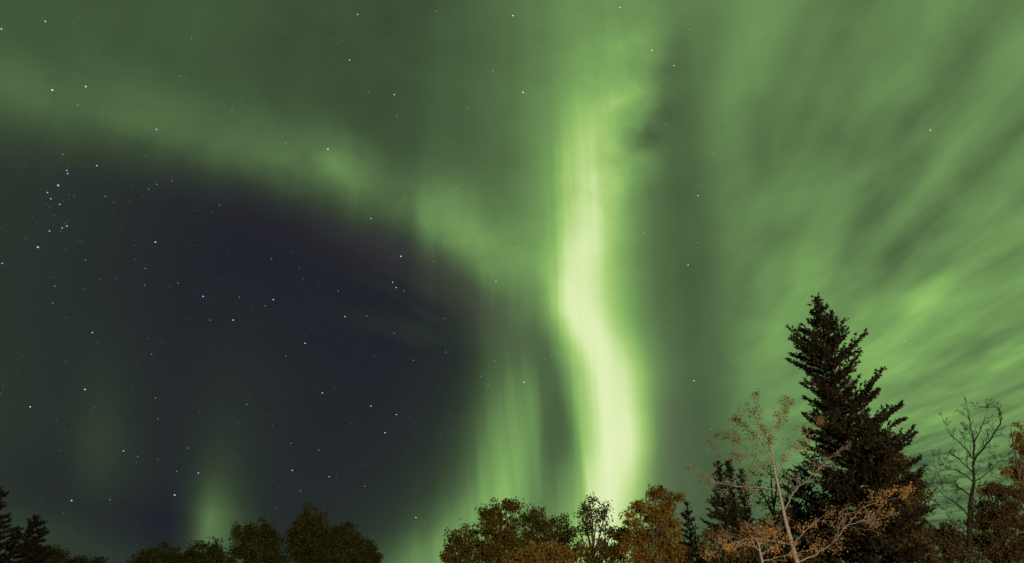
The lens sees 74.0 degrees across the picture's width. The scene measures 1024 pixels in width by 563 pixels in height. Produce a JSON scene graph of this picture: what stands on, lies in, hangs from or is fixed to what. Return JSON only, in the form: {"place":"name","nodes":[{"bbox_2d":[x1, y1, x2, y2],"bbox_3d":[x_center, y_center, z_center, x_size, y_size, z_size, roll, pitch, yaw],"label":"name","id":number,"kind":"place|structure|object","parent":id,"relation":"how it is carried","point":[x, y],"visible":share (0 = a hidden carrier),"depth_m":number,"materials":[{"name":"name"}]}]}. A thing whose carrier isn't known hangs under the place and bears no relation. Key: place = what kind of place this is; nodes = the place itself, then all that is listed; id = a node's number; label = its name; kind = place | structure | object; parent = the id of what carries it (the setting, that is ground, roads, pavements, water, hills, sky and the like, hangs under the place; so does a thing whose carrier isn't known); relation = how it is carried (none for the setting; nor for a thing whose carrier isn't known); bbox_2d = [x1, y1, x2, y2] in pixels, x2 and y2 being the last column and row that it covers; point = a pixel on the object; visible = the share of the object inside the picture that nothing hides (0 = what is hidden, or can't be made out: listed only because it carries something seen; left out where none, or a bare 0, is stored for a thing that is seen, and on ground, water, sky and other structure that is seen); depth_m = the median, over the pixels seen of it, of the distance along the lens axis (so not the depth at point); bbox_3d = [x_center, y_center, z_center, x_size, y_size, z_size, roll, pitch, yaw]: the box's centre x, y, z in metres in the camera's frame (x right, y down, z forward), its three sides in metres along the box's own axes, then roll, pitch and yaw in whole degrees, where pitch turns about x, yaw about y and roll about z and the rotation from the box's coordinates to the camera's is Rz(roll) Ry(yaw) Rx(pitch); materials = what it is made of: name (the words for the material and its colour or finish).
{"place":"outdoors","nodes":[
{"label":"outdoors","id":0,"kind":"place"},
{"bbox_2d":[0,0,1023,562],"label":"sky","id":1,"kind":"structure","parent":0,"point":[393,269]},
{"bbox_3d":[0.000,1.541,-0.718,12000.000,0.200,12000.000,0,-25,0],"label":"ground","id":2,"kind":"structure","parent":0,"visible":0},
{"bbox_2d":[0,486,20,562],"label":"spruce tree","id":3,"kind":"object","parent":2,"relation":"on","point":[4,526],"visible":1,"depth_m":37.92,"materials":[{"name":"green plant"}]},
{"bbox_2d":[0,526,28,562],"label":"spruce tree","id":4,"kind":"object","parent":2,"relation":"on","point":[10,549],"visible":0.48,"depth_m":40.05,"materials":[{"name":"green plant"}]},
{"bbox_2d":[11,514,57,562],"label":"spruce tree","id":5,"kind":"object","parent":2,"relation":"on","point":[33,546],"visible":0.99,"depth_m":38.15,"materials":[{"name":"green plant"}]},
{"bbox_2d":[25,543,72,562],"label":"deciduous tree","id":6,"kind":"object","parent":2,"relation":"on","point":[59,556],"visible":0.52,"depth_m":38.66,"materials":[{"name":"brown plant"}]},
{"bbox_2d":[62,553,108,562],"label":"deciduous tree","id":7,"kind":"object","parent":2,"relation":"on","point":[79,559],"visible":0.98,"depth_m":44.50,"materials":[{"name":"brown plant"}]},
{"bbox_2d":[126,541,181,562],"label":"deciduous tree","id":8,"kind":"object","parent":2,"relation":"on","point":[160,556],"visible":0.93,"depth_m":42.43,"materials":[{"name":"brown plant"}]},
{"bbox_2d":[174,536,234,562],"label":"deciduous tree","id":9,"kind":"object","parent":2,"relation":"on","point":[213,553],"visible":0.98,"depth_m":40.81,"materials":[{"name":"green plant"}]},
{"bbox_2d":[224,515,289,562],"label":"deciduous tree","id":10,"kind":"object","parent":2,"relation":"on","point":[268,550],"visible":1,"depth_m":39.13,"materials":[{"name":"green plant"}]},
{"bbox_2d":[282,503,361,562],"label":"deciduous tree","id":11,"kind":"object","parent":2,"relation":"on","point":[306,544],"visible":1,"depth_m":37.77,"materials":[{"name":"green plant"}]},
{"bbox_2d":[347,533,383,562],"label":"deciduous tree","id":12,"kind":"object","parent":2,"relation":"on","point":[368,552],"visible":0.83,"depth_m":39.51,"materials":[{"name":"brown plant"}]},
{"bbox_2d":[439,518,497,562],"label":"deciduous tree","id":13,"kind":"object","parent":2,"relation":"on","point":[463,550],"visible":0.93,"depth_m":30.41,"materials":[{"name":"brown plant"}]},
{"bbox_2d":[472,497,531,562],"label":"deciduous tree","id":14,"kind":"object","parent":2,"relation":"on","point":[506,538],"visible":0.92,"depth_m":29.99,"materials":[{"name":"brown plant"}]},
{"bbox_2d":[518,503,557,562],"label":"deciduous tree","id":15,"kind":"object","parent":2,"relation":"on","point":[538,526],"visible":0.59,"depth_m":30.48,"materials":[{"name":"brown plant"}]},
{"bbox_2d":[502,538,579,562],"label":"deciduous tree","id":16,"kind":"object","parent":2,"relation":"on","point":[520,557],"visible":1,"depth_m":23.88,"materials":[{"name":"brown plant"}]},
{"bbox_2d":[543,512,583,562],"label":"deciduous tree","id":17,"kind":"object","parent":2,"relation":"on","point":[557,533],"visible":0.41,"depth_m":31.66,"materials":[{"name":"green plant"}]},
{"bbox_2d":[568,491,617,561],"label":"deciduous tree","id":18,"kind":"object","parent":2,"relation":"on","point":[589,522],"visible":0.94,"depth_m":29.36,"materials":[{"name":"green plant"}]},
{"bbox_2d":[567,530,630,562],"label":"deciduous tree","id":19,"kind":"object","parent":2,"relation":"on","point":[590,557],"visible":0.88,"depth_m":27.37,"materials":[{"name":"brown plant"}]},
{"bbox_2d":[607,526,632,562],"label":"deciduous tree","id":20,"kind":"object","parent":2,"relation":"on","point":[624,528],"visible":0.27,"depth_m":30.71,"materials":[{"name":"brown plant"}]},
{"bbox_2d":[617,484,687,562],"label":"deciduous tree","id":21,"kind":"object","parent":2,"relation":"on","point":[657,538],"visible":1,"depth_m":27.10,"materials":[{"name":"brown plant"}]},
{"bbox_2d":[674,501,703,562],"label":"spruce tree","id":22,"kind":"object","parent":2,"relation":"on","point":[689,543],"visible":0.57,"depth_m":31.01,"materials":[{"name":"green plant"}]},
{"bbox_2d":[681,531,720,562],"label":"deciduous tree","id":23,"kind":"object","parent":2,"relation":"on","point":[689,559],"visible":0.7,"depth_m":26.73,"materials":[{"name":"brown plant"}]},
{"bbox_2d":[699,460,737,562],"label":"spruce tree","id":24,"kind":"object","parent":2,"relation":"on","point":[723,516],"visible":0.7,"depth_m":28.49,"materials":[{"name":"green plant"}]},
{"bbox_2d":[696,521,756,562],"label":"deciduous tree","id":25,"kind":"object","parent":2,"relation":"on","point":[724,559],"visible":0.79,"depth_m":25.23,"materials":[{"name":"brown plant"}]},
{"bbox_2d":[721,458,742,562],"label":"spruce tree","id":26,"kind":"object","parent":2,"relation":"on","point":[734,517],"visible":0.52,"depth_m":29.20,"materials":[{"name":"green plant"}]},
{"bbox_2d":[732,468,759,562],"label":"spruce tree","id":27,"kind":"object","parent":2,"relation":"on","point":[744,510],"visible":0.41,"depth_m":29.79,"materials":[{"name":"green plant"}]},
{"bbox_2d":[720,526,821,562],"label":"birch sapling","id":28,"kind":"object","parent":2,"relation":"on","point":[727,547],"visible":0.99,"depth_m":17.61,"materials":[{"name":"brown plant"}]},
{"bbox_2d":[748,462,802,561],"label":"deciduous tree","id":29,"kind":"object","parent":2,"relation":"on","point":[773,501],"visible":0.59,"depth_m":32.86,"materials":[{"name":"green plant"}]},
{"bbox_2d":[730,504,828,562],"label":"deciduous tree","id":30,"kind":"object","parent":2,"relation":"on","point":[752,550],"visible":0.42,"depth_m":26.98,"materials":[{"name":"brown plant"}]},
{"bbox_2d":[684,388,915,562],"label":"birch tree","id":31,"kind":"object","parent":2,"relation":"on","point":[784,513],"visible":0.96,"depth_m":19.22,"materials":[{"name":"brown plant"}]},
{"bbox_2d":[771,463,828,562],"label":"spruce tree","id":32,"kind":"object","parent":2,"relation":"on","point":[804,487],"visible":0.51,"depth_m":25.67,"materials":[{"name":"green plant"}]},
{"bbox_2d":[786,487,859,562],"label":"evergreen tree","id":33,"kind":"object","parent":2,"relation":"on","point":[825,527],"visible":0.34,"depth_m":24.14,"materials":[{"name":"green plant"}]},
{"bbox_2d":[783,292,935,562],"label":"spruce tree","id":34,"kind":"object","parent":2,"relation":"on","point":[847,484],"visible":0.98,"depth_m":23.14,"materials":[{"name":"green plant"}]},
{"bbox_2d":[851,430,936,522],"bbox_3d":[14.039,9.142,24.651,2.744,7.680,2.317,0,-25,0],"label":"evergreen tree","id":35,"kind":"object","parent":2,"relation":"on","point":[912,504],"visible":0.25,"depth_m":24.75,"materials":[{"name":"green plant"}]},
{"bbox_2d":[830,512,976,562],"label":"deciduous tree","id":36,"kind":"object","parent":2,"relation":"on","point":[950,547],"visible":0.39,"depth_m":23.08,"materials":[{"name":"plant"}]},
{"bbox_2d":[932,520,978,562],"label":"evergreen tree","id":37,"kind":"object","parent":2,"relation":"on","point":[951,527],"visible":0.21,"depth_m":26.31,"materials":[{"name":"green plant"}]},
{"bbox_2d":[917,396,1013,562],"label":"bare tree","id":38,"kind":"object","parent":2,"relation":"on","point":[968,513],"visible":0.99,"depth_m":24.31,"materials":[{"name":"brown plant"}]},
{"bbox_2d":[962,479,1023,562],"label":"deciduous tree","id":39,"kind":"object","parent":2,"relation":"on","point":[1005,517],"visible":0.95,"depth_m":25.12,"materials":[{"name":"plant"}]},
{"bbox_2d":[995,421,1023,562],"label":"deciduous tree","id":40,"kind":"object","parent":2,"relation":"on","point":[1016,471],"visible":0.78,"depth_m":30.55,"materials":[{"name":"brown plant"}]}
]}

